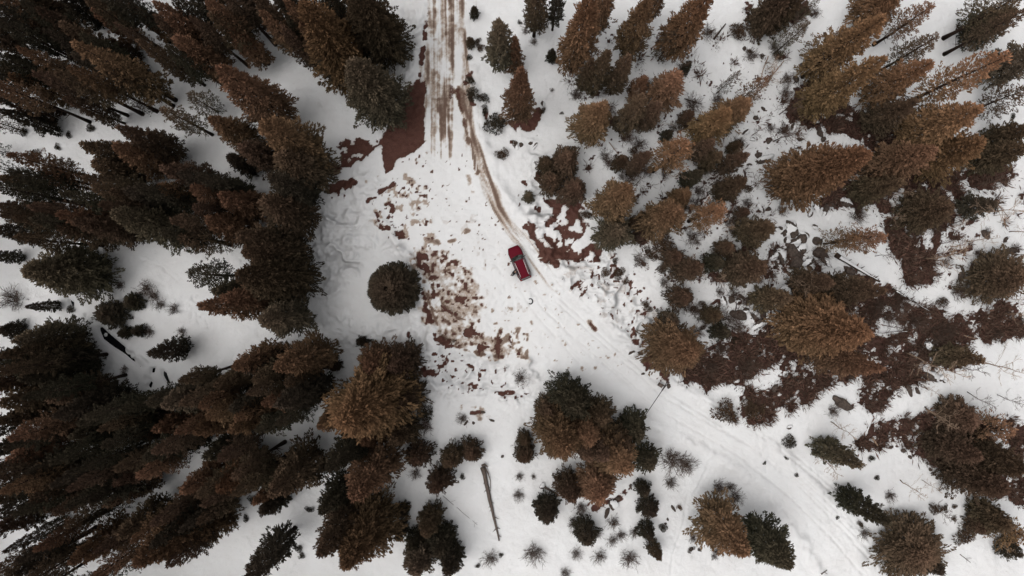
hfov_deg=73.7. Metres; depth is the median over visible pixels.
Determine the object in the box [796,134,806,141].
boulder
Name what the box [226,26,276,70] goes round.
spruce tree
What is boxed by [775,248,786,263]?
boulder
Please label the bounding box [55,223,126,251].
spruce tree
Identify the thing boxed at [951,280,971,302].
leafless shrub
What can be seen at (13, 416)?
spruce tree
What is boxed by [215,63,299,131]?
spruce tree
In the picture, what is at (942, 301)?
juniper bush
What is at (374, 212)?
ground
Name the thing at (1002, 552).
spruce tree
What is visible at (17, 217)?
pine tree
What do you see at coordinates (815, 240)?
boulder
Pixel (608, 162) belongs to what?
leafless shrub
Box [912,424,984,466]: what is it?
spruce tree
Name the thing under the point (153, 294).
leafless shrub
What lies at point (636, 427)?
spruce tree
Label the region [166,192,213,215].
pine tree
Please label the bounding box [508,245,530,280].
parked car
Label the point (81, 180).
pine tree
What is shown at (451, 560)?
spruce tree
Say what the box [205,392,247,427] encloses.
pine tree
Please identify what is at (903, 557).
spruce tree
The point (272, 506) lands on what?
spruce tree
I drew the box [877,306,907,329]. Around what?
bare sapling
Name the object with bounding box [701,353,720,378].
leafless shrub
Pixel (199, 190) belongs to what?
pine tree
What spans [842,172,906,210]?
spruce tree
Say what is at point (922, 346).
leafless shrub
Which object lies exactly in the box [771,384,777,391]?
boulder
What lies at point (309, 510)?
juniper bush
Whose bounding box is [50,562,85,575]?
pine tree
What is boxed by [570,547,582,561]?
leafless shrub
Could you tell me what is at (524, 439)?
spruce tree
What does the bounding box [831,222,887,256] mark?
pine tree
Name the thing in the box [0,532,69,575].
pine tree
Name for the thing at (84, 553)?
spruce tree
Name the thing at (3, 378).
spruce tree
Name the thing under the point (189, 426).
pine tree
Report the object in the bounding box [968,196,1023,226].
bare birch
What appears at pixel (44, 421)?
pine tree
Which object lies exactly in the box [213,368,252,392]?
spruce tree
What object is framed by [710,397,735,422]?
juniper bush
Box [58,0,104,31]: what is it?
spruce tree
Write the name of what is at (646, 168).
leafless shrub
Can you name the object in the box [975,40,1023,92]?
spruce tree
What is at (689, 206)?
leafless shrub
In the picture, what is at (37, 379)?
spruce tree
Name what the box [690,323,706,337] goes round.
leafless shrub
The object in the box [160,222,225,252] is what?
pine tree
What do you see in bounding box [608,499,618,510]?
boulder
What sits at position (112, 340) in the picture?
fallen log
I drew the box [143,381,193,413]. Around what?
pine tree
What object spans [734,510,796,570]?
spruce tree
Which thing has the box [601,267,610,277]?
juniper bush
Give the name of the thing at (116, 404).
pine tree
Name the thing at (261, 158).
spruce tree
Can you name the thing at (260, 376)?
pine tree
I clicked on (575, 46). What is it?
spruce tree
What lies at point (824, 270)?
boulder
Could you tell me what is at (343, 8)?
pine tree
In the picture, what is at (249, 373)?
spruce tree
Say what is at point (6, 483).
pine tree
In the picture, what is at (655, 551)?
spruce tree
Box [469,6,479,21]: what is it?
spruce tree
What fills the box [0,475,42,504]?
spruce tree
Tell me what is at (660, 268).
juniper bush
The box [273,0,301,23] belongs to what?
spruce tree
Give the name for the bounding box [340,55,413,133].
spruce tree
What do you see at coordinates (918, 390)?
boulder
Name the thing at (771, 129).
leafless shrub
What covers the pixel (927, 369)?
bare birch
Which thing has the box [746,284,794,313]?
spruce tree
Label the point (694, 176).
spruce tree
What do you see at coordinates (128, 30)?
pine tree
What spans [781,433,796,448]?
juniper bush
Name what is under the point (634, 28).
spruce tree
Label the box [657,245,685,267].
spruce tree
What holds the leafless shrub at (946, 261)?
on the ground
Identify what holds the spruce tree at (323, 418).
on the ground
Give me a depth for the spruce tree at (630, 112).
82.72 m
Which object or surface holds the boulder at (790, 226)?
on the ground
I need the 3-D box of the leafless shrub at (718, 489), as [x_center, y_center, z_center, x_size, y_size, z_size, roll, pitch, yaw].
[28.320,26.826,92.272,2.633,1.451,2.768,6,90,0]
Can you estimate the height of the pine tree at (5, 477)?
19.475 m
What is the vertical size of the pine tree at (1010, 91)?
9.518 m
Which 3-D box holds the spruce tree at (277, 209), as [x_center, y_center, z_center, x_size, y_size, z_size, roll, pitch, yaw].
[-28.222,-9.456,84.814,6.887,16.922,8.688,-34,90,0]
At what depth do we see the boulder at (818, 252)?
92.05 m
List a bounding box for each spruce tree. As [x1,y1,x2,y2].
[0,0,54,28]
[0,97,61,126]
[0,107,62,137]
[0,174,47,193]
[0,198,54,210]
[0,220,41,247]
[0,249,26,264]
[0,318,28,339]
[0,327,96,363]
[0,344,30,364]
[0,362,36,393]
[0,383,66,416]
[0,400,60,427]
[0,429,37,456]
[0,458,40,471]
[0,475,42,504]
[0,506,53,538]
[1,208,56,238]
[1,514,67,553]
[3,52,61,82]
[5,439,77,464]
[8,71,76,110]
[10,314,92,348]
[17,353,104,387]
[19,241,125,305]
[24,299,61,312]
[26,18,77,63]
[26,455,105,493]
[27,0,79,23]
[31,411,96,441]
[34,340,106,373]
[36,0,74,20]
[41,486,93,513]
[46,370,119,406]
[52,378,140,421]
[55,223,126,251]
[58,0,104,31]
[58,20,129,59]
[62,95,125,129]
[66,508,130,565]
[67,418,115,439]
[69,39,177,106]
[70,210,151,250]
[78,139,140,171]
[79,419,127,444]
[90,155,153,185]
[91,7,147,50]
[91,294,133,329]
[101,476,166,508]
[108,38,144,60]
[108,51,150,74]
[108,186,175,210]
[109,204,201,255]
[111,141,177,182]
[111,459,162,486]
[113,124,188,164]
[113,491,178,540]
[116,324,132,339]
[122,405,174,430]
[123,291,147,311]
[130,323,147,337]
[130,485,246,569]
[133,6,172,44]
[133,410,186,441]
[135,38,205,87]
[146,334,193,362]
[151,0,233,63]
[151,410,206,433]
[159,159,223,197]
[160,366,220,413]
[169,435,212,453]
[171,33,235,85]
[179,458,236,495]
[191,406,233,437]
[192,0,213,25]
[195,288,269,321]
[201,432,244,461]
[204,211,262,248]
[207,115,263,153]
[208,0,257,34]
[211,275,241,296]
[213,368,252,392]
[214,174,258,204]
[214,442,274,495]
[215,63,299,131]
[217,189,267,223]
[220,285,273,314]
[225,152,259,178]
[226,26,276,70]
[227,408,277,436]
[231,338,292,374]
[233,251,327,311]
[234,220,311,263]
[237,137,278,180]
[241,0,278,30]
[241,231,314,280]
[241,341,289,375]
[244,520,301,575]
[251,484,279,506]
[253,0,297,57]
[256,190,322,242]
[256,453,286,486]
[257,114,336,174]
[257,492,293,517]
[258,293,317,340]
[265,428,332,498]
[266,169,328,214]
[272,143,342,193]
[272,329,344,377]
[272,370,335,410]
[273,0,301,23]
[281,24,316,70]
[297,0,376,102]
[313,488,369,558]
[316,53,344,84]
[316,405,335,432]
[317,468,350,516]
[319,346,425,444]
[324,432,369,472]
[327,358,343,371]
[337,480,411,571]
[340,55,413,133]
[343,0,415,74]
[343,437,412,503]
[355,335,369,346]
[357,334,403,378]
[359,430,386,449]
[380,335,427,378]
[384,412,424,447]
[393,518,410,541]
[395,375,434,414]
[397,499,410,517]
[402,535,441,575]
[403,524,424,550]
[404,436,437,467]
[416,497,447,538]
[425,460,458,496]
[427,519,458,558]
[437,530,466,575]
[439,437,463,469]
[460,434,485,461]
[465,36,475,49]
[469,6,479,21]
[480,17,519,73]
[498,66,536,126]
[504,34,525,74]
[512,444,537,463]
[515,427,533,446]
[521,190,535,203]
[523,0,548,37]
[523,400,582,461]
[531,489,562,524]
[532,392,561,424]
[534,155,554,176]
[534,170,561,200]
[543,144,579,181]
[543,369,593,421]
[545,0,565,30]
[545,48,556,64]
[551,463,581,505]
[555,0,601,76]
[555,175,586,207]
[565,99,612,148]
[567,409,601,449]
[570,511,602,546]
[573,57,594,92]
[573,460,622,506]
[574,444,595,463]
[583,49,613,97]
[583,177,636,227]
[585,391,617,428]
[588,423,638,477]
[590,0,617,36]
[590,216,635,251]
[593,431,609,462]
[604,53,632,95]
[605,415,632,451]
[608,92,648,137]
[609,154,629,173]
[610,404,649,444]
[613,0,654,62]
[623,150,651,180]
[626,75,648,102]
[628,214,642,232]
[631,197,687,244]
[633,440,661,474]
[633,477,651,497]
[634,312,708,377]
[634,493,659,520]
[634,519,655,541]
[635,100,662,133]
[642,537,662,560]
[644,67,685,115]
[646,0,665,24]
[652,0,713,63]
[656,307,680,330]
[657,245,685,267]
[658,129,673,143]
[661,283,694,312]
[664,254,705,283]
[665,185,691,208]
[676,109,695,129]
[676,168,703,188]
[678,60,691,76]
[682,104,732,146]
[682,486,751,558]
[684,136,716,165]
[696,149,722,174]
[697,304,722,324]
[700,251,724,274]
[706,320,731,342]
[707,174,747,205]
[709,94,753,134]
[709,236,735,257]
[712,151,749,175]
[718,247,767,289]
[724,140,741,153]
[729,214,776,253]
[731,206,750,221]
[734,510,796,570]
[744,0,789,44]
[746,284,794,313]
[757,140,872,213]
[762,0,804,40]
[762,286,875,364]
[784,265,835,297]
[793,12,887,85]
[793,55,888,123]
[804,348,885,380]
[805,435,866,469]
[819,270,887,307]
[827,482,892,525]
[842,0,902,34]
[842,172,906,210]
[855,58,934,109]
[856,97,919,140]
[856,139,938,191]
[862,507,956,575]
[886,100,985,156]
[890,183,955,236]
[905,128,988,188]
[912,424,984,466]
[925,445,1011,505]
[926,559,945,575]
[928,341,985,369]
[933,393,982,438]
[952,243,1023,305]
[953,190,997,220]
[954,433,1023,478]
[955,6,1016,52]
[959,137,1023,176]
[960,511,990,536]
[963,495,1016,535]
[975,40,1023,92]
[977,119,1023,145]
[991,534,1023,561]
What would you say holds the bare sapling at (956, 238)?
on the ground
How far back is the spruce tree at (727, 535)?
85.11 m
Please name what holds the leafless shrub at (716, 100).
on the ground
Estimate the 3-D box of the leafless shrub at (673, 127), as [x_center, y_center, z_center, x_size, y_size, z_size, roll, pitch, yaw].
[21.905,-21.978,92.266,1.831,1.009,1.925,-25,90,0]
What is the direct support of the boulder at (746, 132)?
on the ground
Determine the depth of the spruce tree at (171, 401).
81.29 m
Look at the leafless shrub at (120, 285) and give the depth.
92.76 m
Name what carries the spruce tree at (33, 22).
on the ground
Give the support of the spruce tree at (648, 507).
on the ground
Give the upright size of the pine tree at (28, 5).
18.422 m
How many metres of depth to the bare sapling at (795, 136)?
87.12 m
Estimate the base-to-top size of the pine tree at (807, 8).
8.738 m
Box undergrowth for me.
[561,0,1023,509]
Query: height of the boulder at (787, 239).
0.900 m
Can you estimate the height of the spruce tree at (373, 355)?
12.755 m
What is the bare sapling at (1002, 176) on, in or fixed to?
on the ground
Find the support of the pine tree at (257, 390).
on the ground
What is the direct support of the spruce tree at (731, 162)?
on the ground
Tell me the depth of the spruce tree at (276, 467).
88.17 m
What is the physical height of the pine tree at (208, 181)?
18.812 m
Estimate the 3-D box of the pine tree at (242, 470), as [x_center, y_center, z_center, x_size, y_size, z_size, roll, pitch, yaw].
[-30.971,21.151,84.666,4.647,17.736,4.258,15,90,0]
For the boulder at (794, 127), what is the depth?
92.28 m
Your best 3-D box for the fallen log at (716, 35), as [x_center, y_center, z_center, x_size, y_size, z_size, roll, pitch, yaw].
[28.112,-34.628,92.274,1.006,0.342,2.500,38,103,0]
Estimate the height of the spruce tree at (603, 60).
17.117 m
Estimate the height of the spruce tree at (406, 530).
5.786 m
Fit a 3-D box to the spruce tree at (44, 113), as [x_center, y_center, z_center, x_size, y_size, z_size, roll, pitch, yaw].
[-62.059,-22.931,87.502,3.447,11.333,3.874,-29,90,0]
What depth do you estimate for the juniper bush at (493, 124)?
92.09 m
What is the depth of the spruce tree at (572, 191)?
88.66 m
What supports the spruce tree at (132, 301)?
on the ground
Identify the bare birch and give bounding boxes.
[671,161,687,178]
[763,63,784,84]
[787,274,817,296]
[811,449,843,478]
[831,416,856,439]
[884,205,906,220]
[887,188,914,199]
[900,474,928,499]
[905,349,971,383]
[923,240,968,272]
[924,398,959,433]
[950,237,972,252]
[967,221,1000,250]
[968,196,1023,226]
[984,343,1023,383]
[989,535,1015,553]
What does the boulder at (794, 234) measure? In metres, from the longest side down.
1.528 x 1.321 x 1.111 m
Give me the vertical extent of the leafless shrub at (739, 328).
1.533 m
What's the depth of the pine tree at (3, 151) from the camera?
91.23 m
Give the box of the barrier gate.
[645,381,668,414]
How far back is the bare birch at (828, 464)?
87.94 m
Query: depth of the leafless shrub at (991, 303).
91.93 m
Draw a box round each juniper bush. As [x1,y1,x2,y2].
[19,127,26,136]
[66,305,74,313]
[85,124,94,131]
[246,495,254,503]
[298,552,304,558]
[304,506,313,512]
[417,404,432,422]
[465,76,475,85]
[466,86,478,103]
[476,43,484,52]
[476,93,489,103]
[481,104,487,114]
[482,112,504,135]
[493,147,508,160]
[576,211,593,219]
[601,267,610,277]
[613,267,625,279]
[627,146,637,153]
[640,300,649,309]
[643,246,657,261]
[652,233,677,255]
[657,264,666,273]
[658,523,668,532]
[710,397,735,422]
[729,22,751,40]
[740,395,765,420]
[744,185,753,192]
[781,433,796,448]
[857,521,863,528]
[929,503,944,515]
[935,297,949,306]
[951,521,976,545]
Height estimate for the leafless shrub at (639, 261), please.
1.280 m
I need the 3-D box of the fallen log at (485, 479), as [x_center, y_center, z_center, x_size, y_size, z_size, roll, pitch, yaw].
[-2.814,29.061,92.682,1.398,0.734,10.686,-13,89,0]
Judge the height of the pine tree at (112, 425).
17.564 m
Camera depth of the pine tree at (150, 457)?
81.22 m
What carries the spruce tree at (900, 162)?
on the ground
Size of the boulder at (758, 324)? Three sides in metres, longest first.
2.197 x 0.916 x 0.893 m
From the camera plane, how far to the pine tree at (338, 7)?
80.78 m
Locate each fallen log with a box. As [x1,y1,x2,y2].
[71,300,168,387]
[480,463,500,540]
[713,23,725,39]
[834,253,879,281]
[875,330,910,333]
[892,288,933,310]
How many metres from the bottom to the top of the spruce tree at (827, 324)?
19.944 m
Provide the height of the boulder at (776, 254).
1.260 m
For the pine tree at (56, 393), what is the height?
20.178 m
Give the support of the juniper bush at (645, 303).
on the ground
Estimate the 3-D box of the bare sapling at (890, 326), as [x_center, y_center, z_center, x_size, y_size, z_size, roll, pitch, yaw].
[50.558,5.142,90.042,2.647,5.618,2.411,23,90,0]
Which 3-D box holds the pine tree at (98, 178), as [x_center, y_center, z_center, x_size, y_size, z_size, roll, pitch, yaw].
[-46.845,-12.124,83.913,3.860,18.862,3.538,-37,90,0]
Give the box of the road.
[410,0,887,575]
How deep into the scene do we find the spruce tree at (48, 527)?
86.45 m
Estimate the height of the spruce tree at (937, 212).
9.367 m
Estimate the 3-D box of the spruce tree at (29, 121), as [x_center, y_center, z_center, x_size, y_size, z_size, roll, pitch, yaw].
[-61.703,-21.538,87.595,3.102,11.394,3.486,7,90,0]
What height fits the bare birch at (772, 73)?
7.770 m
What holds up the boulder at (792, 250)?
on the ground
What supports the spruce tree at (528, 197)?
on the ground
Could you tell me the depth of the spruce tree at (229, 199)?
83.65 m
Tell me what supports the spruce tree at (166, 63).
on the ground
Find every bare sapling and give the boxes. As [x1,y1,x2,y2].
[618,128,633,145]
[632,174,645,191]
[632,248,647,265]
[676,57,689,78]
[707,171,724,188]
[746,172,768,196]
[750,121,765,140]
[768,118,808,146]
[773,92,805,116]
[779,10,806,33]
[861,397,885,419]
[875,248,898,258]
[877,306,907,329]
[884,322,907,334]
[907,291,934,313]
[928,500,957,524]
[940,231,965,245]
[957,317,982,332]
[957,365,990,379]
[967,387,998,411]
[968,171,1005,191]
[997,389,1023,410]
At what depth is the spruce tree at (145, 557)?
78.93 m
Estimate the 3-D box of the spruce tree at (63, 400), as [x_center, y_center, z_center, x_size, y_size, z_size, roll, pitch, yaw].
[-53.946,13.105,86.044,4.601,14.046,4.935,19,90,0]
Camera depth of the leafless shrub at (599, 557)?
92.30 m
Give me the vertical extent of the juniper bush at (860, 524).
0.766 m
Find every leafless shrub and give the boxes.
[0,282,28,310]
[113,279,124,290]
[134,279,155,296]
[144,288,159,305]
[144,324,154,338]
[150,297,165,312]
[166,301,179,315]
[176,328,187,335]
[408,467,420,480]
[418,414,433,438]
[455,412,468,426]
[478,549,499,569]
[512,368,530,386]
[512,487,523,503]
[515,473,524,481]
[518,539,547,567]
[560,566,570,575]
[567,84,584,99]
[568,515,579,537]
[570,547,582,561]
[575,501,589,515]
[590,546,606,565]
[598,147,613,162]
[603,156,613,168]
[605,513,620,530]
[605,535,617,551]
[615,530,626,542]
[618,133,634,145]
[618,549,641,571]
[623,170,640,183]
[626,525,640,538]
[630,133,648,152]
[633,252,646,267]
[641,166,657,177]
[658,447,695,477]
[659,274,672,288]
[665,475,678,491]
[667,120,679,130]
[669,453,700,475]
[680,306,692,313]
[681,227,705,249]
[682,90,703,112]
[682,198,694,212]
[687,298,700,318]
[689,197,704,211]
[689,532,696,541]
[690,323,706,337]
[692,184,706,198]
[693,302,713,325]
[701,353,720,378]
[702,20,718,41]
[709,339,732,358]
[710,93,721,104]
[713,478,728,494]
[716,286,723,296]
[722,210,734,231]
[722,308,741,325]
[724,283,743,302]
[725,481,736,493]
[728,313,749,338]
[729,488,744,506]
[733,131,746,149]
[738,291,750,308]
[738,358,760,377]
[741,197,754,207]
[742,47,759,63]
[765,123,776,133]
[775,204,789,216]
[777,85,793,100]
[777,123,792,138]
[780,72,795,86]
[808,7,822,18]
[812,245,833,265]
[823,404,842,418]
[848,374,864,383]
[849,202,870,226]
[858,529,871,542]
[867,296,891,317]
[870,307,882,318]
[883,310,896,325]
[885,492,897,504]
[888,291,913,316]
[901,313,934,336]
[914,334,931,354]
[924,324,953,348]
[925,223,945,236]
[938,315,962,340]
[940,256,953,267]
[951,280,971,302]
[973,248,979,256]
[977,295,1003,308]
[988,330,1004,343]
[1010,243,1023,252]
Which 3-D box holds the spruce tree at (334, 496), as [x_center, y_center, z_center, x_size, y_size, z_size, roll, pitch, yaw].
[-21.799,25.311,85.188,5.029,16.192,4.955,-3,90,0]
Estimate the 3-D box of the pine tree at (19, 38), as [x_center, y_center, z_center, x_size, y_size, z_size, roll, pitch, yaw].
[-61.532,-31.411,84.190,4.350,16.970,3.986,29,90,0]
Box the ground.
[0,0,1023,575]
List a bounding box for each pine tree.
[0,1,57,39]
[0,16,58,56]
[0,17,78,62]
[0,28,52,66]
[0,29,24,54]
[0,52,75,91]
[0,64,21,84]
[0,72,66,115]
[0,79,91,123]
[0,113,26,134]
[0,143,11,157]
[0,159,43,177]
[0,178,84,204]
[0,200,53,231]
[0,343,108,377]
[0,349,59,378]
[0,373,31,395]
[0,409,39,439]
[0,422,75,450]
[0,443,52,485]
[0,449,110,496]
[0,464,29,495]
[0,492,49,519]
[0,525,96,575]
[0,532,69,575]
[5,167,91,199]
[5,407,78,442]
[6,147,103,182]
[11,447,99,485]
[12,191,84,206]
[12,212,61,231]
[12,484,82,517]
[13,229,104,259]
[13,524,102,575]
[14,509,112,564]
[16,45,88,81]
[18,0,79,37]
[20,372,127,401]
[25,199,92,221]
[26,531,112,575]
[27,210,88,239]
[27,462,89,505]
[29,41,81,67]
[31,70,129,116]
[32,503,119,552]
[34,5,95,39]
[40,166,98,196]
[42,27,91,63]
[47,59,100,85]
[48,430,129,466]
[50,487,102,517]
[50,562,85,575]
[53,66,143,115]
[54,205,118,236]
[59,188,119,214]
[63,503,113,528]
[64,471,133,510]
[65,64,158,112]
[65,451,134,492]
[71,52,118,89]
[76,398,129,427]
[76,555,129,575]
[78,31,137,66]
[80,172,140,187]
[83,500,133,525]
[84,389,154,422]
[85,0,160,48]
[87,469,145,504]
[90,177,147,204]
[90,534,154,575]
[93,514,155,554]
[97,196,149,218]
[97,405,163,433]
[100,416,159,449]
[101,0,170,43]
[102,66,174,106]
[104,550,141,575]
[109,88,157,114]
[112,436,162,472]
[113,22,179,67]
[115,0,170,32]
[118,385,166,413]
[121,183,180,214]
[129,505,166,543]
[133,181,197,213]
[135,446,199,480]
[142,432,194,462]
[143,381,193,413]
[148,498,210,549]
[149,483,213,527]
[150,425,206,457]
[152,13,205,58]
[157,181,199,210]
[159,105,213,136]
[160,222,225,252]
[164,43,221,86]
[164,449,201,463]
[165,514,230,569]
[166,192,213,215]
[169,211,224,239]
[171,0,233,49]
[174,409,217,435]
[177,168,218,195]
[177,229,233,259]
[178,364,231,387]
[178,374,225,407]
[178,499,226,533]
[185,257,235,292]
[186,89,226,123]
[189,15,248,66]
[189,181,234,211]
[192,199,233,221]
[193,460,242,499]
[195,171,250,193]
[195,496,241,525]
[198,385,251,412]
[199,477,239,508]
[204,0,270,58]
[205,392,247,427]
[208,11,264,64]
[216,431,265,462]
[224,0,277,46]
[227,385,273,417]
[230,440,286,481]
[231,454,286,497]
[234,396,276,422]
[245,371,290,396]
[250,356,289,389]
[254,409,298,436]
[259,9,309,65]
[261,388,284,412]
[274,398,317,426]
[283,0,305,43]
[283,367,326,390]
[286,14,306,52]
[298,20,336,61]
[318,0,353,30]
[326,0,347,20]
[646,131,695,174]
[650,29,679,63]
[687,196,728,234]
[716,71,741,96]
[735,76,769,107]
[767,19,809,55]
[793,0,819,23]
[797,25,851,72]
[817,221,861,253]
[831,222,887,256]
[872,0,936,46]
[880,32,939,70]
[904,49,1012,102]
[941,0,1022,40]
[942,8,1023,55]
[973,406,1018,443]
[976,81,1023,123]
[977,517,1023,552]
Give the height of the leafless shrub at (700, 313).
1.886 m
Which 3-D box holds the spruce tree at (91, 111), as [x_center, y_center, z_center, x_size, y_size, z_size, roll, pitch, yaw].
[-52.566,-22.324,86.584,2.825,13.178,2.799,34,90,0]
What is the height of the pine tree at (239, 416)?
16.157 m
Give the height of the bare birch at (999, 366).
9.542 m
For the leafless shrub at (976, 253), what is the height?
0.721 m
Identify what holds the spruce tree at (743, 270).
on the ground
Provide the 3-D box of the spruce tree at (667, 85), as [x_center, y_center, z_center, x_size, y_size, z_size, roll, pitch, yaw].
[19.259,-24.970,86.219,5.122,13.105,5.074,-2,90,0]
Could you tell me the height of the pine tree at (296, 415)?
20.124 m
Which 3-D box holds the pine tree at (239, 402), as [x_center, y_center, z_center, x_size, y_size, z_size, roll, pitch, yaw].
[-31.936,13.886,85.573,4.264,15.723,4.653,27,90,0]
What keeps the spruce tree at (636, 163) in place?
on the ground
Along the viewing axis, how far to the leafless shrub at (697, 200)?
92.38 m
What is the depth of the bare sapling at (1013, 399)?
89.58 m
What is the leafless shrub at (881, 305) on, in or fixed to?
on the ground
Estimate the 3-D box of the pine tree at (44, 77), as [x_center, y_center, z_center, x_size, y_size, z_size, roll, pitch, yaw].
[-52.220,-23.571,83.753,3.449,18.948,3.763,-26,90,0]
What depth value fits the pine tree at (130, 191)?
77.94 m
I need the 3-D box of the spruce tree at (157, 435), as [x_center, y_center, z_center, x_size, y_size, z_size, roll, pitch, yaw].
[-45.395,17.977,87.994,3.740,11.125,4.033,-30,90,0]
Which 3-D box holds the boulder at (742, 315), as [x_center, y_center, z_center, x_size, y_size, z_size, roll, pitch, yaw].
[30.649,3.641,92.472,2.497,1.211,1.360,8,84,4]
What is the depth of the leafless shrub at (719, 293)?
92.10 m
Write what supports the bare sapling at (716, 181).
on the ground
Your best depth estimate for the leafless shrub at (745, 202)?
91.97 m
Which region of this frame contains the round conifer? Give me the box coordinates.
[367,261,422,315]
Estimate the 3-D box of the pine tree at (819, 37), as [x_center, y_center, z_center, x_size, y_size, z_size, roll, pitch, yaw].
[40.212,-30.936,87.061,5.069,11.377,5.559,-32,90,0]
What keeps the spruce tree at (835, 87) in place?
on the ground
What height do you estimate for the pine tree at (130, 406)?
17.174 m
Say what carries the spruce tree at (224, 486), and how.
on the ground
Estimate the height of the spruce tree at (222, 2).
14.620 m
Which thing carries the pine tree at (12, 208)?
on the ground
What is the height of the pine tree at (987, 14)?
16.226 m
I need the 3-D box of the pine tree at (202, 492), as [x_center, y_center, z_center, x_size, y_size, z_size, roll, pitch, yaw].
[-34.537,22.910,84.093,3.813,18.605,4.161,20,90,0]
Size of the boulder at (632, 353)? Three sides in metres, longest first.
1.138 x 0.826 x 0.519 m
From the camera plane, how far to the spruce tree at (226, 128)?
84.49 m
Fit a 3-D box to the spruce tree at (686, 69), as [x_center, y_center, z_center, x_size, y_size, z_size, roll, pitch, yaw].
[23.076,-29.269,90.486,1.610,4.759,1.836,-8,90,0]
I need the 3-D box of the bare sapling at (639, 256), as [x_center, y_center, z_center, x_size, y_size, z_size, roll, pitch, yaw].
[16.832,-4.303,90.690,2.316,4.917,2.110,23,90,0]
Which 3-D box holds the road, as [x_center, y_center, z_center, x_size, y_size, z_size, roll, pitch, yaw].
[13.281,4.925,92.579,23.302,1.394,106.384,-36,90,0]
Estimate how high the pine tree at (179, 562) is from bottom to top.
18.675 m
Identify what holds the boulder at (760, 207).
on the ground
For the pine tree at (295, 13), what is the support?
on the ground
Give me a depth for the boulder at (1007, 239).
92.30 m
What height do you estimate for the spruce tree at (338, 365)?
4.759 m
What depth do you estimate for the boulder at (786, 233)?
92.09 m
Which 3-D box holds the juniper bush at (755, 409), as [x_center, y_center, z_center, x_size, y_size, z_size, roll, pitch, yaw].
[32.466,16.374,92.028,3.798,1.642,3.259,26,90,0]
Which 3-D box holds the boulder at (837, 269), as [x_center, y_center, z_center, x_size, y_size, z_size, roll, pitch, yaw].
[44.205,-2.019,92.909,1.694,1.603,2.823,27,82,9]
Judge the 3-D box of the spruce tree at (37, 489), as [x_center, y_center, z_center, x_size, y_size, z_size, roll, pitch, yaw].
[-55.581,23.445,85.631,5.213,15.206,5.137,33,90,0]
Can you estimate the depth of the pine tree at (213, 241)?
83.79 m
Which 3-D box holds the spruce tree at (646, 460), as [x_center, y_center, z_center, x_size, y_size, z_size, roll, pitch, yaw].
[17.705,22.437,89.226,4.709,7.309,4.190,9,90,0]
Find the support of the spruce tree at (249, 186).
on the ground
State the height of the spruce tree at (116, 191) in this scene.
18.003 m
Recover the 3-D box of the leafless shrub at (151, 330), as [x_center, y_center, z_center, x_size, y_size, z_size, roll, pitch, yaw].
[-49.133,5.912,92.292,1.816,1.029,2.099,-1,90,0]
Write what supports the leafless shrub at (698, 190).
on the ground
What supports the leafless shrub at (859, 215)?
on the ground
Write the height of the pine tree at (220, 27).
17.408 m
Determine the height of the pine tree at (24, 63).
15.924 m
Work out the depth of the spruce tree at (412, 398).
87.56 m
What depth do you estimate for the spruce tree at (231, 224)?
83.04 m
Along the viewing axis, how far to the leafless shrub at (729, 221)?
92.08 m
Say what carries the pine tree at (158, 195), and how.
on the ground
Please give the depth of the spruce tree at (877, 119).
86.42 m
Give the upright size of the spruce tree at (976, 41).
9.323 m
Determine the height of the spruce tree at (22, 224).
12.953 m
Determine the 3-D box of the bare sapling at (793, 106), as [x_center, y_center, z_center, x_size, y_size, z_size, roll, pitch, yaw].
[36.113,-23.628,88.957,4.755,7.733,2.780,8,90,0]
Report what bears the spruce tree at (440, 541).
on the ground
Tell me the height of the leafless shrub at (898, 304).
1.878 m
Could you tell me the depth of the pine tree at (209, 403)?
79.73 m
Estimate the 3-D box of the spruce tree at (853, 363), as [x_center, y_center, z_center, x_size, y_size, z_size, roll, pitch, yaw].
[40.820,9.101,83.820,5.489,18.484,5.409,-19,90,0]
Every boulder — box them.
[604,508,609,518]
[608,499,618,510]
[628,351,636,356]
[720,296,726,308]
[729,310,746,320]
[742,129,749,134]
[750,309,759,319]
[751,318,764,329]
[755,152,761,158]
[755,154,773,163]
[756,203,763,212]
[769,251,778,260]
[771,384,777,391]
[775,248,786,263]
[778,282,792,294]
[783,229,789,236]
[784,237,790,242]
[785,220,796,232]
[786,244,801,258]
[790,229,798,237]
[790,255,803,269]
[791,123,795,132]
[791,237,800,244]
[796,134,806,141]
[797,234,806,243]
[797,243,806,254]
[799,231,809,237]
[802,257,813,267]
[808,207,812,217]
[812,237,821,244]
[812,247,828,257]
[813,203,820,212]
[817,124,825,136]
[821,268,832,275]
[822,258,831,266]
[823,204,829,211]
[832,395,853,410]
[834,267,843,273]
[840,197,852,207]
[844,266,855,275]
[905,384,912,396]
[915,385,920,394]
[924,342,935,349]
[924,370,940,382]
[958,266,965,280]
[981,230,989,239]
[1003,236,1010,242]
[1005,247,1016,253]
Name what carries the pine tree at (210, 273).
on the ground
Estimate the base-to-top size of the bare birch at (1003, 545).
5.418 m
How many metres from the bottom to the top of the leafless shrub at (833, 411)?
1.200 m
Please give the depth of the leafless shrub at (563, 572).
92.33 m
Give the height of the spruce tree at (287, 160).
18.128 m
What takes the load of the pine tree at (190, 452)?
on the ground
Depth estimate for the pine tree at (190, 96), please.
88.27 m
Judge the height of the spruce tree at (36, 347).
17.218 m
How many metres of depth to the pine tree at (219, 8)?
78.88 m
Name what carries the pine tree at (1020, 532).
on the ground
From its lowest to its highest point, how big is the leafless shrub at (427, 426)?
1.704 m
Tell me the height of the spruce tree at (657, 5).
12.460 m
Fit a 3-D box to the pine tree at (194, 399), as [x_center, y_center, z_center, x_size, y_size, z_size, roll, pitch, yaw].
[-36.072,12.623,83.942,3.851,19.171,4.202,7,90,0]
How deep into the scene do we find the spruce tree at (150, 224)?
80.05 m

